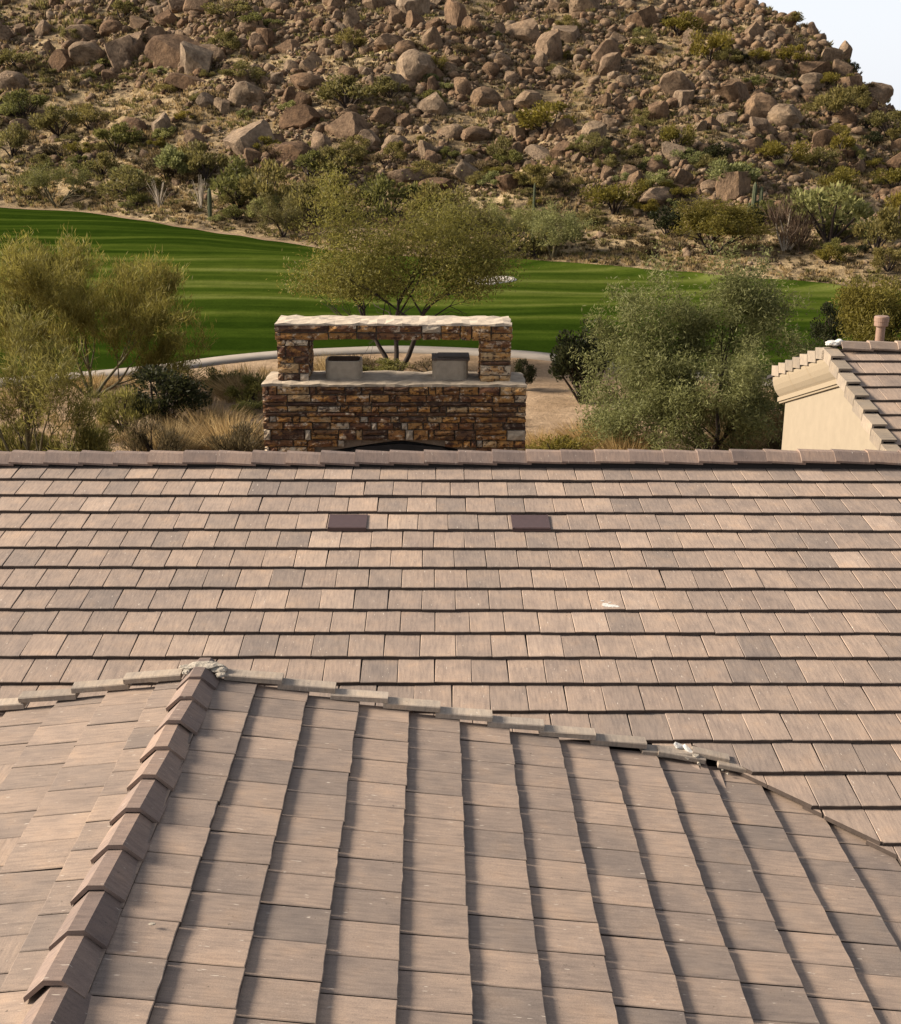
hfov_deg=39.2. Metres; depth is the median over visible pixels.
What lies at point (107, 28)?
boulder
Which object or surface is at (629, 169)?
boulder
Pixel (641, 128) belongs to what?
boulder
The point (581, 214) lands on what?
creosote bush
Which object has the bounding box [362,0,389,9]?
boulder
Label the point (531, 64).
boulder
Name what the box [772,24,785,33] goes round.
boulder
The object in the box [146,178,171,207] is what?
ocotillo
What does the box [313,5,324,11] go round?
boulder
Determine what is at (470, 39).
boulder
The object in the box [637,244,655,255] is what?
brown bush
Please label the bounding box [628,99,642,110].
boulder
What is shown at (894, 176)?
brittlebush
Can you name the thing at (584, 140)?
boulder
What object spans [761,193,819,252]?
dead bush
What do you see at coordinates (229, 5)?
brown bush
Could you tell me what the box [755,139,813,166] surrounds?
brittlebush
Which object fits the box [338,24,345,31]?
boulder
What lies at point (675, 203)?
sage bush
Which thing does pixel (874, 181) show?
green bush
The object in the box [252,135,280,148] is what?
brittlebush
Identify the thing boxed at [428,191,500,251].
mesquite tree
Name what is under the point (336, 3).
boulder
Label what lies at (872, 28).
sky
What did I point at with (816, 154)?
creosote bush
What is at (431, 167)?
creosote bush
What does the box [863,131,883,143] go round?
dark bush
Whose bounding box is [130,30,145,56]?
boulder
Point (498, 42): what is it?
boulder
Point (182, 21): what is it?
boulder
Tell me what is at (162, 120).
boulder
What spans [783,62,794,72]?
boulder
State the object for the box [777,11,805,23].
creosote bush
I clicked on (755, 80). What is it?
green bush
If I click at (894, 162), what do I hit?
boulder
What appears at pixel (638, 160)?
brown bush
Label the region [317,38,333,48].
boulder
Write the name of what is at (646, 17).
boulder
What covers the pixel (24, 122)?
boulder
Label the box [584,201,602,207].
green bush
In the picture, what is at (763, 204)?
green bush
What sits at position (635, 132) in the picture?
creosote bush
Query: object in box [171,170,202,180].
brown bush
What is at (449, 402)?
stone chimney
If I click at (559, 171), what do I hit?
creosote bush
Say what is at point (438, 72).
boulder
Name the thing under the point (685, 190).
brittlebush
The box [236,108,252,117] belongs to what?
sage bush
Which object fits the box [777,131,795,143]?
boulder
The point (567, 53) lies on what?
brittlebush
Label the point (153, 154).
brown bush
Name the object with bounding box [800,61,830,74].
boulder
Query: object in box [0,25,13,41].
boulder
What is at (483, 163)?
brown bush
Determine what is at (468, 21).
boulder
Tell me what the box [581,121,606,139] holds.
boulder
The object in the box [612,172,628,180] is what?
sage bush
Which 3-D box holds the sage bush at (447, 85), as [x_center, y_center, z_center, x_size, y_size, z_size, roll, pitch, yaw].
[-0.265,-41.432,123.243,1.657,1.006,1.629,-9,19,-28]
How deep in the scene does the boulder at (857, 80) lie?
126.44 m
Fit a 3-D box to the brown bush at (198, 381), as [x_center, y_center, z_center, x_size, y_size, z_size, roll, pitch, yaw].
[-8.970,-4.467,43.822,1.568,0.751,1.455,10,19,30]
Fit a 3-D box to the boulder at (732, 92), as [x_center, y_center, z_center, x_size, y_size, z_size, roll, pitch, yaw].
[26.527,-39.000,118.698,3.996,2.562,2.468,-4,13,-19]
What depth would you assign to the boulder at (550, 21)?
139.60 m
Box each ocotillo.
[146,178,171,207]
[190,175,206,210]
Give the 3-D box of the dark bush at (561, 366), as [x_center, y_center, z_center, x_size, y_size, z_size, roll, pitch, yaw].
[4.426,-4.967,42.059,2.476,3.214,2.714,8,18,23]
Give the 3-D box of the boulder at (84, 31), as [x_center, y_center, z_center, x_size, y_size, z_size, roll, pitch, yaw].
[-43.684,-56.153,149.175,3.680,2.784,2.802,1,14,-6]
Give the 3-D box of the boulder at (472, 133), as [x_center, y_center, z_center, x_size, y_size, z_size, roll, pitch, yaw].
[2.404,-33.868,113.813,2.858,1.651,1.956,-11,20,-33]
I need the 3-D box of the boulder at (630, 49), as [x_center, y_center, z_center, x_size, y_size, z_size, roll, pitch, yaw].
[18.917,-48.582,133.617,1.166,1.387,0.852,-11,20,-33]
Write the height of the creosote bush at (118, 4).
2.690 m
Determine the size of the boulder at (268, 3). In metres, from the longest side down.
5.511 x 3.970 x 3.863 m
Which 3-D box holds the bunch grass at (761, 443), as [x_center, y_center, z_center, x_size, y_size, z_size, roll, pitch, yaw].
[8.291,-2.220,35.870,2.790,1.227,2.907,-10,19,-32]
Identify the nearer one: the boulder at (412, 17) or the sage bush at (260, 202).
the sage bush at (260, 202)
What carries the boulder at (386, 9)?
on the hill
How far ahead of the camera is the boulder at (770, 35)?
131.17 m
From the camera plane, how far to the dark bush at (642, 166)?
102.60 m
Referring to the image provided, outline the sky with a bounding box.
[758,0,900,110]
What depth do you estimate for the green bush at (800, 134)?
111.66 m
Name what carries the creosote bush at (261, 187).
on the hill
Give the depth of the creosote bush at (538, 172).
101.52 m
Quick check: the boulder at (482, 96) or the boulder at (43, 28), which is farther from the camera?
the boulder at (43, 28)
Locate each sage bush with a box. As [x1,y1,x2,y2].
[0,100,26,116]
[95,58,110,65]
[111,164,142,178]
[117,136,133,144]
[117,201,136,210]
[148,66,167,74]
[151,125,177,139]
[153,142,201,177]
[206,214,223,222]
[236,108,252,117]
[246,193,279,220]
[276,100,295,109]
[423,73,438,79]
[439,81,453,90]
[477,170,511,187]
[535,207,547,215]
[574,134,588,143]
[598,146,612,153]
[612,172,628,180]
[633,27,649,32]
[641,154,671,169]
[643,169,672,185]
[667,198,679,208]
[670,147,704,163]
[704,158,762,181]
[725,137,740,144]
[772,159,784,167]
[784,181,882,243]
[791,201,829,224]
[847,145,867,159]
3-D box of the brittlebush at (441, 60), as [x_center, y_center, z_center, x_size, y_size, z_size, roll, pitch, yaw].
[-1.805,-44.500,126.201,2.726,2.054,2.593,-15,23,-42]
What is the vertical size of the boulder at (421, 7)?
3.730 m
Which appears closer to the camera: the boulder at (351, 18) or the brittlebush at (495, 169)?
the brittlebush at (495, 169)
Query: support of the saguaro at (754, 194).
on the hill
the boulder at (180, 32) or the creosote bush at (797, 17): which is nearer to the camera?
the creosote bush at (797, 17)
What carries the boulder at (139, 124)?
on the hill
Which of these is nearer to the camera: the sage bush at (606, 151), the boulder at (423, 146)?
the sage bush at (606, 151)
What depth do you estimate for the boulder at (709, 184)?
97.57 m
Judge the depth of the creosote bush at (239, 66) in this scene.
129.94 m
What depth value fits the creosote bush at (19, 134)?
125.07 m
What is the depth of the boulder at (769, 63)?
126.61 m
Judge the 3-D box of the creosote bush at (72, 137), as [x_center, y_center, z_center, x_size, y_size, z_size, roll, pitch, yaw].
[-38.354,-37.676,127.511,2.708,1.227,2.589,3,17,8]
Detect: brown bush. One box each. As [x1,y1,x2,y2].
[1,67,23,72]
[40,140,72,158]
[117,413,188,451]
[129,157,157,170]
[143,148,162,159]
[147,164,174,178]
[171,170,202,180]
[171,200,197,212]
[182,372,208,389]
[204,419,264,451]
[220,0,237,9]
[260,145,281,158]
[346,353,396,370]
[367,153,396,164]
[397,357,469,371]
[451,44,476,54]
[455,25,478,34]
[467,7,478,15]
[468,159,499,170]
[478,235,502,242]
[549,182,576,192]
[553,71,577,80]
[558,1,575,10]
[607,224,640,236]
[623,156,649,165]
[636,235,656,245]
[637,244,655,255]
[652,174,675,180]
[658,240,689,250]
[689,98,711,104]
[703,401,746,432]
[739,264,752,270]
[764,432,782,449]
[791,128,819,135]
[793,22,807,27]
[857,118,877,128]
[862,82,875,86]
[873,137,888,143]
[884,252,895,261]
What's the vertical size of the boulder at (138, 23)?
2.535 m
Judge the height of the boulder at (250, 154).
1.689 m
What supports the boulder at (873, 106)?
on the hill
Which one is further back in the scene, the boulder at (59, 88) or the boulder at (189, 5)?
the boulder at (189, 5)
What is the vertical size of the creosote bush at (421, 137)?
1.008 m
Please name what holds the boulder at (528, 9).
on the hill
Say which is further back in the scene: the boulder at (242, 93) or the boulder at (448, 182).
the boulder at (242, 93)
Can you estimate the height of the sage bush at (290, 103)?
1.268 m
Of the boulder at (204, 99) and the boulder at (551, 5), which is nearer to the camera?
the boulder at (204, 99)
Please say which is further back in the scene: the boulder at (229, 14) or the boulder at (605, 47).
the boulder at (229, 14)
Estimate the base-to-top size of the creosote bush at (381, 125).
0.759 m
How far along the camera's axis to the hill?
117.88 m
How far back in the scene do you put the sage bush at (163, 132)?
121.90 m
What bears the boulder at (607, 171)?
on the hill
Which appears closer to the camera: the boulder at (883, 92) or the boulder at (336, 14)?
the boulder at (883, 92)
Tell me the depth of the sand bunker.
76.07 m
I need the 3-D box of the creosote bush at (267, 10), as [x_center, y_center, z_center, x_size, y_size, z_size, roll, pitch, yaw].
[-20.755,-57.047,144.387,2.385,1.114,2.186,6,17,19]
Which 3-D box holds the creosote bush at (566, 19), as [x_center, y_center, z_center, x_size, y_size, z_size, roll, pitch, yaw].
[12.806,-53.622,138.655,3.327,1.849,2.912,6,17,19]
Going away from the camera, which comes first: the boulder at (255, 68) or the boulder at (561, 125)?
the boulder at (561, 125)
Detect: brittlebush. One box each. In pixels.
[62,141,93,156]
[146,137,166,149]
[157,147,191,161]
[173,110,193,121]
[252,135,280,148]
[431,55,446,69]
[480,166,502,173]
[515,99,576,133]
[525,434,602,450]
[526,197,541,207]
[563,50,573,59]
[579,181,646,214]
[633,198,660,215]
[637,178,664,190]
[659,122,696,145]
[660,10,708,35]
[664,180,680,194]
[671,187,697,197]
[688,29,735,62]
[747,47,770,64]
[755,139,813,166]
[775,44,814,62]
[814,244,846,263]
[815,166,859,188]
[820,72,839,84]
[828,122,847,129]
[828,128,855,149]
[865,158,886,168]
[869,167,900,188]
[883,191,900,223]
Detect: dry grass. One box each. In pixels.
[0,364,774,451]
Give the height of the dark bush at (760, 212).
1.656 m
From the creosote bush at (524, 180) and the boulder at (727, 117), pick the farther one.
the boulder at (727, 117)
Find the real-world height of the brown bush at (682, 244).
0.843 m
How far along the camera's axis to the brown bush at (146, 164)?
116.57 m
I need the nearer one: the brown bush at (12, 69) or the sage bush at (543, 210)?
the sage bush at (543, 210)
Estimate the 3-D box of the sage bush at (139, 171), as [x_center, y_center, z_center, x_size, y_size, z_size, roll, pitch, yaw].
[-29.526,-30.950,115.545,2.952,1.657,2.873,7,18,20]
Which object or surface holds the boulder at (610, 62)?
on the hill
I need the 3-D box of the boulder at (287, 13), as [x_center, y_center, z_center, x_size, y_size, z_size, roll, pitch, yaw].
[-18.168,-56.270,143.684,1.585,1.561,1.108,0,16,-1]
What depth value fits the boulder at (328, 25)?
138.19 m
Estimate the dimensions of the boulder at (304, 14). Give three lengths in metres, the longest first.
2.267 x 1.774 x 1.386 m
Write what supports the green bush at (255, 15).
on the hill
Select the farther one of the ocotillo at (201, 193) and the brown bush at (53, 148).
the brown bush at (53, 148)
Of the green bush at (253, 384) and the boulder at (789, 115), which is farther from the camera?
the boulder at (789, 115)
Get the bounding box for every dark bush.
[116,363,213,425]
[513,358,536,384]
[547,318,621,403]
[637,162,646,172]
[647,205,684,234]
[702,141,733,167]
[737,51,748,58]
[743,207,765,227]
[757,136,768,144]
[808,301,848,346]
[849,61,860,69]
[857,244,871,253]
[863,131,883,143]
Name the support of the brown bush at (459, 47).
on the hill
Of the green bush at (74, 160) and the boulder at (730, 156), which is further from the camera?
the green bush at (74, 160)
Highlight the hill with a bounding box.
[0,0,900,289]
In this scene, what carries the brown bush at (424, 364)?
on the ground at (549, 401)
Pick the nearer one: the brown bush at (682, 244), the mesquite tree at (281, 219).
the brown bush at (682, 244)
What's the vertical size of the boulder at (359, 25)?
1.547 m
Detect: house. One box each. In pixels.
[0,449,900,1023]
[767,315,900,450]
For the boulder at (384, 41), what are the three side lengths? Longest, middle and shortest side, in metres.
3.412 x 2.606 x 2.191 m
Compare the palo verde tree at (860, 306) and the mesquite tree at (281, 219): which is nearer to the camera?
the palo verde tree at (860, 306)
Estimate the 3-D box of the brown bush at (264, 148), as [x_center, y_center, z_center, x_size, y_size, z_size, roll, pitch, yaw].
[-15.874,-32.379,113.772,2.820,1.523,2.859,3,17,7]
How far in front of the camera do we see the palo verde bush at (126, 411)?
37.33 m
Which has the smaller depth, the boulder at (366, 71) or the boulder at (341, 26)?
the boulder at (366, 71)
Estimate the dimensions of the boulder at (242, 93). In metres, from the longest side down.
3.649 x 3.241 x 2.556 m
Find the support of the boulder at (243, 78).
on the hill
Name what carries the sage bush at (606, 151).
on the hill
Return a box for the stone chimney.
[261,315,526,474]
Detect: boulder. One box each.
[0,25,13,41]
[0,70,28,90]
[9,118,31,132]
[13,23,25,35]
[28,111,45,124]
[34,19,51,35]
[42,41,53,53]
[48,49,74,72]
[49,0,60,5]
[53,85,64,93]
[64,24,95,42]
[68,41,104,65]
[73,159,90,175]
[84,0,96,5]
[84,5,94,14]
[93,63,104,75]
[99,20,123,36]
[101,69,118,83]
[104,34,134,72]
[106,0,115,9]
[116,0,132,15]
[121,117,147,132]
[130,15,149,30]
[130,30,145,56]
[144,26,166,43]
[144,34,200,68]
[145,0,158,7]
[151,112,169,136]
[153,9,178,26]
[164,72,204,89]
[168,0,184,12]
[175,29,183,34]
[177,17,188,28]
[180,41,213,74]
[183,0,209,13]
[183,129,205,147]
[195,92,214,108]
[200,44,225,62]
[213,97,229,113]
[223,119,274,156]
[224,11,237,21]
[229,81,264,106]
[233,70,249,82]
[236,37,248,47]
[238,18,263,32]
[244,148,261,164]
[248,33,263,49]
[248,65,262,71]
[256,28,274,49]
[259,157,279,173]
[263,0,291,7]
[263,12,276,22]
[265,143,279,158]
[268,21,282,30]
[269,72,283,84]
[273,133,284,142]
[275,39,299,52]
[275,141,314,161]
[279,104,322,129]
[281,86,296,103]
[283,9,296,18]
[284,60,298,71]
[289,73,325,90]
[294,10,308,21]
[294,90,311,104]
[300,52,322,71]
[311,18,322,28]
[311,130,331,158]
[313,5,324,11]
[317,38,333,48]
[322,20,333,32]
[325,111,368,140]
[327,0,346,9]
[331,10,341,19]
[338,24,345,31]
[338,65,358,78]
[342,36,357,52]
[343,6,359,29]
[350,106,361,112]
[354,22,364,30]
[354,129,381,148]
[360,67,371,76]
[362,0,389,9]
[370,106,396,125]
[374,33,403,50]
[376,73,405,92]
[377,22,386,32]
[381,135,407,150]
[383,5,397,14]
[383,65,393,71]
[385,168,429,183]
[387,7,403,25]
[394,39,418,56]
[395,113,411,127]
[396,0,429,14]
[396,49,437,82]
[402,82,415,91]
[405,10,424,28]
[416,92,448,115]
[418,140,433,158]
[419,177,453,189]
[422,26,442,48]
[424,150,438,164]
[425,17,441,29]
[427,76,440,90]
[430,0,444,4]
[432,68,444,79]
[438,124,462,139]
[442,62,456,71]
[444,0,466,26]
[444,55,458,62]
[453,77,471,94]
[453,161,480,183]
[461,16,482,32]
[461,126,491,141]
[462,36,474,45]
[464,154,474,161]
[469,48,481,57]
[470,86,500,106]
[476,31,486,39]
[481,62,499,77]
[493,0,514,14]
[493,22,505,35]
[494,40,504,46]
[494,52,510,65]
[494,173,527,191]
[498,100,515,112]
[503,71,518,83]
[504,18,539,43]
[504,87,513,98]
[508,142,523,152]
[509,124,525,138]
[514,90,545,108]
[517,67,532,77]
[519,53,529,61]
[523,7,534,12]
[524,144,549,159]
[525,60,535,68]
[528,128,542,136]
[532,50,547,67]
[535,29,563,60]
[537,80,546,86]
[542,18,555,25]
[543,125,550,139]
[547,1,558,8]
[549,141,572,159]
[551,25,579,42]
[551,66,572,79]
[552,118,573,134]
[569,0,600,13]
[570,152,582,162]
[577,48,588,56]
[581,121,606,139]
[583,40,594,46]
[583,137,596,151]
[584,183,596,193]
[585,16,594,22]
[588,167,599,173]
[591,39,621,62]
[591,64,599,71]
[594,145,603,157]
[596,93,610,107]
[597,52,620,75]
[600,165,613,179]
[602,117,620,128]
[605,25,617,31]
[608,151,617,156]
[610,31,626,43]
[611,94,625,107]
[615,75,631,85]
[619,25,626,33]
[619,164,638,178]
[620,64,631,70]
[624,45,634,54]
[625,5,659,28]
[626,170,644,192]
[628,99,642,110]
[635,123,646,131]
[638,186,673,205]
[645,156,668,172]
[648,101,669,119]
[659,2,668,11]
[659,71,695,95]
[662,141,687,161]
[672,90,694,107]
[674,168,693,185]
[677,3,688,13]
[678,159,689,167]
[682,29,702,45]
[693,120,706,130]
[696,11,717,23]
[700,176,717,191]
[701,70,711,76]
[705,116,720,128]
[710,81,749,102]
[715,171,750,201]
[716,112,737,124]
[720,60,729,67]
[720,141,732,149]
[722,153,732,161]
[726,78,754,90]
[741,137,763,153]
[743,33,753,45]
[743,92,777,117]
[744,22,764,38]
[749,116,768,130]
[751,89,765,96]
[759,59,781,69]
[759,80,772,89]
[762,165,774,170]
[764,30,775,41]
[765,104,803,128]
[765,123,777,134]
[765,134,778,142]
[771,47,777,54]
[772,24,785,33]
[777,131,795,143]
[779,92,792,99]
[781,11,797,27]
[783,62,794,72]
[792,96,798,103]
[797,172,809,181]
[798,72,825,89]
[799,130,811,137]
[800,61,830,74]
[800,83,814,93]
[807,22,818,35]
[811,129,835,148]
[819,124,828,129]
[820,46,843,63]
[832,59,853,76]
[832,106,858,125]
[833,149,846,161]
[837,75,862,86]
[839,40,852,60]
[850,160,865,171]
[868,81,893,104]
[868,101,877,111]
[885,152,900,169]
[889,186,900,194]
[890,138,900,150]
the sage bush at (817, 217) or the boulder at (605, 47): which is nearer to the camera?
the sage bush at (817, 217)
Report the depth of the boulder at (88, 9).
152.87 m
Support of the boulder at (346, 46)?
on the hill
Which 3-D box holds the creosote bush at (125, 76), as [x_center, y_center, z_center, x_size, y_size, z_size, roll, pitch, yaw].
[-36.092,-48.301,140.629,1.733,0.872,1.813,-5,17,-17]
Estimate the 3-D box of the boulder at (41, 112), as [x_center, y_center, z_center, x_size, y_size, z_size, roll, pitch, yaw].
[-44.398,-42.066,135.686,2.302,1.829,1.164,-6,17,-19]
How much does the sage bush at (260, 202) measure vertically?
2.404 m
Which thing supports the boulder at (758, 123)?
on the hill
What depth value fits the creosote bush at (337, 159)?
109.26 m
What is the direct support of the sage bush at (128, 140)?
on the hill
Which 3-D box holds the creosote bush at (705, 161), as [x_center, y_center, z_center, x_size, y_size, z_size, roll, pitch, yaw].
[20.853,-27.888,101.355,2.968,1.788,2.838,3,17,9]
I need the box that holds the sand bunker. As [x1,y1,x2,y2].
[477,276,516,283]
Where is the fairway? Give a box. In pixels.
[0,207,900,376]
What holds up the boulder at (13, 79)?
on the hill
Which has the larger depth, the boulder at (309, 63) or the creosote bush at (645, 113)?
the boulder at (309, 63)
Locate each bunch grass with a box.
[72,370,127,387]
[124,416,214,451]
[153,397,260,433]
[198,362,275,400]
[313,350,341,370]
[525,427,573,449]
[550,416,615,446]
[570,424,683,449]
[702,419,781,449]
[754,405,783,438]
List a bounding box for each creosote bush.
[0,48,36,68]
[0,120,30,155]
[13,184,40,199]
[27,104,87,136]
[28,153,50,168]
[40,67,56,74]
[54,133,80,142]
[59,28,80,38]
[68,103,110,129]
[70,76,80,81]
[81,150,119,174]
[82,19,102,27]
[85,143,97,151]
[93,142,119,152]
[95,165,164,197]
[110,0,140,17]
[118,74,132,80]
[132,97,142,102]
[153,82,178,93]
[182,139,228,178]
[188,93,198,100]
[199,69,215,77]
[201,0,253,16]
[207,30,241,50]
[217,189,250,206]
[220,61,265,80]
[237,158,297,211]
[260,8,275,13]
[280,179,329,223]
[309,176,325,185]
[312,169,384,220]
[314,72,379,108]
[316,144,356,172]
[330,140,367,159]
[331,26,367,48]
[344,154,362,160]
[346,134,370,148]
[371,74,409,97]
[373,122,387,127]
[383,140,406,160]
[402,179,470,221]
[405,159,440,175]
[417,135,427,142]
[460,148,477,154]
[465,170,484,188]
[485,135,515,156]
[499,164,514,173]
[512,163,552,189]
[518,175,543,187]
[519,187,537,196]
[521,237,547,256]
[544,63,556,73]
[544,165,567,177]
[554,14,581,28]
[565,142,584,151]
[567,176,583,187]
[577,213,599,223]
[578,132,612,153]
[580,208,605,225]
[592,153,618,167]
[618,44,624,50]
[619,127,646,138]
[620,143,645,160]
[620,209,633,215]
[629,30,658,46]
[630,107,654,118]
[631,116,663,128]
[688,232,704,241]
[693,153,729,171]
[712,47,743,64]
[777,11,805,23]
[800,84,857,116]
[801,146,843,166]
[823,184,850,195]
[831,124,851,133]
[835,73,854,80]
[843,84,872,108]
[851,204,900,250]
[864,109,900,136]
[870,246,900,271]
[884,128,900,141]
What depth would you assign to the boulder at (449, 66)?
126.16 m
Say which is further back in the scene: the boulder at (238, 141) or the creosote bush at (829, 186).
the boulder at (238, 141)
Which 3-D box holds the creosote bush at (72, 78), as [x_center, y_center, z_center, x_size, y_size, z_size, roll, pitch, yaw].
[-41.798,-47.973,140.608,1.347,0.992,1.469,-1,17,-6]
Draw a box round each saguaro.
[207,188,211,220]
[532,183,535,235]
[751,182,762,206]
[758,189,762,207]
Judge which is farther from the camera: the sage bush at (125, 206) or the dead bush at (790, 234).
the sage bush at (125, 206)
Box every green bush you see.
[0,88,47,117]
[64,154,94,170]
[81,70,96,78]
[92,121,145,156]
[96,83,113,90]
[122,185,152,205]
[201,366,244,390]
[209,153,265,208]
[219,204,247,220]
[223,372,264,403]
[229,399,262,415]
[236,11,284,27]
[293,149,335,176]
[357,172,424,220]
[363,357,413,370]
[388,179,404,188]
[421,89,447,101]
[439,146,460,159]
[490,31,501,37]
[492,149,523,165]
[504,208,522,214]
[571,228,584,242]
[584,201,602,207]
[741,75,768,89]
[751,199,779,214]
[795,133,807,138]
[817,221,850,236]
[820,237,859,259]
[871,177,890,184]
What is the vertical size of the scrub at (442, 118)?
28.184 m
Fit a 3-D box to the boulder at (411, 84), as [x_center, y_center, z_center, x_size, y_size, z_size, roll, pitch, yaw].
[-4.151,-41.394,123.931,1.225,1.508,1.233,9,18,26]
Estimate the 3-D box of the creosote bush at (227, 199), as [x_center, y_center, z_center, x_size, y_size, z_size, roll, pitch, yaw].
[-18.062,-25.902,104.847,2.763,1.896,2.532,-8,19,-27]
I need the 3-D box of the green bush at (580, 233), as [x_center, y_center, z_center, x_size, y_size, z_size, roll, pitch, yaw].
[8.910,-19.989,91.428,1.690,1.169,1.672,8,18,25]
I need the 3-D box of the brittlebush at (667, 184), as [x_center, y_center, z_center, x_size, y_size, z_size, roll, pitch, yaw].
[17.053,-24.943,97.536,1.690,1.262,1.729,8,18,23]
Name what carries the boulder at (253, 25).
on the hill
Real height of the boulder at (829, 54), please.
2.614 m
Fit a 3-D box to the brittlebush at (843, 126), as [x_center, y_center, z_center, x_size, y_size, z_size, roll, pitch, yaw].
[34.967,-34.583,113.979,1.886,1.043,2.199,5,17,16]
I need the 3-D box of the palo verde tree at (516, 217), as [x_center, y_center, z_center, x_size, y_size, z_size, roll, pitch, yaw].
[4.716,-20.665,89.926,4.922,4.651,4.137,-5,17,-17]
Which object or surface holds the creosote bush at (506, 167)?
on the hill
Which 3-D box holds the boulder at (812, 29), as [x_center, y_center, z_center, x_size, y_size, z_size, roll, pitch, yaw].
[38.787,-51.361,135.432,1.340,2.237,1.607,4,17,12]
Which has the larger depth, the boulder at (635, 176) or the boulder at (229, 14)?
the boulder at (229, 14)
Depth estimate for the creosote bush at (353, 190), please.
98.34 m
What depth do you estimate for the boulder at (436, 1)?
146.02 m
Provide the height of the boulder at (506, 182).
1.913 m
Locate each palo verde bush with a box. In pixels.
[0,414,53,451]
[30,421,115,451]
[94,383,160,434]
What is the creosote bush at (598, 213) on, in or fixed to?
on the hill
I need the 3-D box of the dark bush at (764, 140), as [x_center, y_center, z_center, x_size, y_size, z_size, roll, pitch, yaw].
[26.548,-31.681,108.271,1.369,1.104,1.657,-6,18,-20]
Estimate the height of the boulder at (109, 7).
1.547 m
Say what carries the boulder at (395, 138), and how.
on the hill
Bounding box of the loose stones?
[0,0,900,268]
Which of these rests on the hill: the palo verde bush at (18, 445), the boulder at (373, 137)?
the boulder at (373, 137)
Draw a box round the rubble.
[0,0,900,257]
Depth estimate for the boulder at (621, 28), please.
138.05 m
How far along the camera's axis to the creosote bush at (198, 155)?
112.54 m
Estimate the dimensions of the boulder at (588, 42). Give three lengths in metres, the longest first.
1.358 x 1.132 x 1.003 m
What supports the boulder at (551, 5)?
on the hill
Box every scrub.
[0,0,900,288]
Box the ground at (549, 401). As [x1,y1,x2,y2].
[0,206,847,451]
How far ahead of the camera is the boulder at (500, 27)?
134.83 m
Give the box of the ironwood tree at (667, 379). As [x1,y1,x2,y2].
[568,228,837,450]
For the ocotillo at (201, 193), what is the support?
on the hill
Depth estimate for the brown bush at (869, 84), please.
127.83 m
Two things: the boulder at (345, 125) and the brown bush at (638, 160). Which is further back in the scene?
the boulder at (345, 125)
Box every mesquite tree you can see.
[247,192,307,237]
[256,149,554,370]
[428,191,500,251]
[668,193,785,254]
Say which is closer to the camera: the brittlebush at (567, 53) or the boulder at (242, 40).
the brittlebush at (567, 53)
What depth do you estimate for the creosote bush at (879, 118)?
113.69 m
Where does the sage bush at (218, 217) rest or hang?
on the hill
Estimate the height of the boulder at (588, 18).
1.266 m
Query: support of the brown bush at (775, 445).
on the ground at (549, 401)
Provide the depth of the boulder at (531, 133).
112.86 m
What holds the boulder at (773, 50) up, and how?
on the hill
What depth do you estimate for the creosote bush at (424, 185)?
94.39 m
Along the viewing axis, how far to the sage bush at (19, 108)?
135.73 m
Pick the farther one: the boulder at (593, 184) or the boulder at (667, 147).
the boulder at (667, 147)
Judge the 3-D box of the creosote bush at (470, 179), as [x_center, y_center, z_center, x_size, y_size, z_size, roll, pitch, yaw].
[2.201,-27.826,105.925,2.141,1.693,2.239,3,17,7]
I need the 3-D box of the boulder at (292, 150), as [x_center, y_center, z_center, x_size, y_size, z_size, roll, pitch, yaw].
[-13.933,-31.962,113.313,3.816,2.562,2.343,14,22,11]
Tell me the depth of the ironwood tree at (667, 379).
34.50 m
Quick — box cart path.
[0,346,772,387]
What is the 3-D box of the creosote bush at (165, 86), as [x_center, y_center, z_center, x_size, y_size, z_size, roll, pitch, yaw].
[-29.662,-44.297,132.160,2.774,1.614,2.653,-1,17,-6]
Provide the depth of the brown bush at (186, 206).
104.96 m
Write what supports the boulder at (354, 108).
on the hill
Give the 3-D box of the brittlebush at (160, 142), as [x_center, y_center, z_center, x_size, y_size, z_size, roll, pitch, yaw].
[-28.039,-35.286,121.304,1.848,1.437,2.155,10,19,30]
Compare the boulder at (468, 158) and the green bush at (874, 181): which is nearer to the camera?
the green bush at (874, 181)
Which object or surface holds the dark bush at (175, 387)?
on the ground at (549, 401)
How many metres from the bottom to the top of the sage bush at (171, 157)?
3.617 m
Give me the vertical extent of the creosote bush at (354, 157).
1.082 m
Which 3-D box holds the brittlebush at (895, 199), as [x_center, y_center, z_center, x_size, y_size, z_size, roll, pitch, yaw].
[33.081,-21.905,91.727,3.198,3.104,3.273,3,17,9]
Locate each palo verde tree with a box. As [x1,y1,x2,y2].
[0,222,217,397]
[0,291,133,451]
[14,156,96,207]
[484,189,555,251]
[524,198,598,257]
[825,268,900,348]
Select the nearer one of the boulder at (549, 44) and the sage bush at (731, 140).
the sage bush at (731, 140)
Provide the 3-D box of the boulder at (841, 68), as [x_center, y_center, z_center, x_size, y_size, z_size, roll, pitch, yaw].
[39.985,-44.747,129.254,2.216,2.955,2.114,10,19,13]
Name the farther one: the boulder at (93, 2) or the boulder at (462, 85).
the boulder at (93, 2)
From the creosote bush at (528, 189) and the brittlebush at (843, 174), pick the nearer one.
the brittlebush at (843, 174)
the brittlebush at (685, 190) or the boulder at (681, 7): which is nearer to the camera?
the brittlebush at (685, 190)
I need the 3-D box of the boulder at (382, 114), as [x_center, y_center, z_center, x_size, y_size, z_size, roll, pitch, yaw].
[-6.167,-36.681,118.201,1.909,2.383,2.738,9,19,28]
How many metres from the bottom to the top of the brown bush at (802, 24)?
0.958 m
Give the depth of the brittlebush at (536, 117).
111.13 m
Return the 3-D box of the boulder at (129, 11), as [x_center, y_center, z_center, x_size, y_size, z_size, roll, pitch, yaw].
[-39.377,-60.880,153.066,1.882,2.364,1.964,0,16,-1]

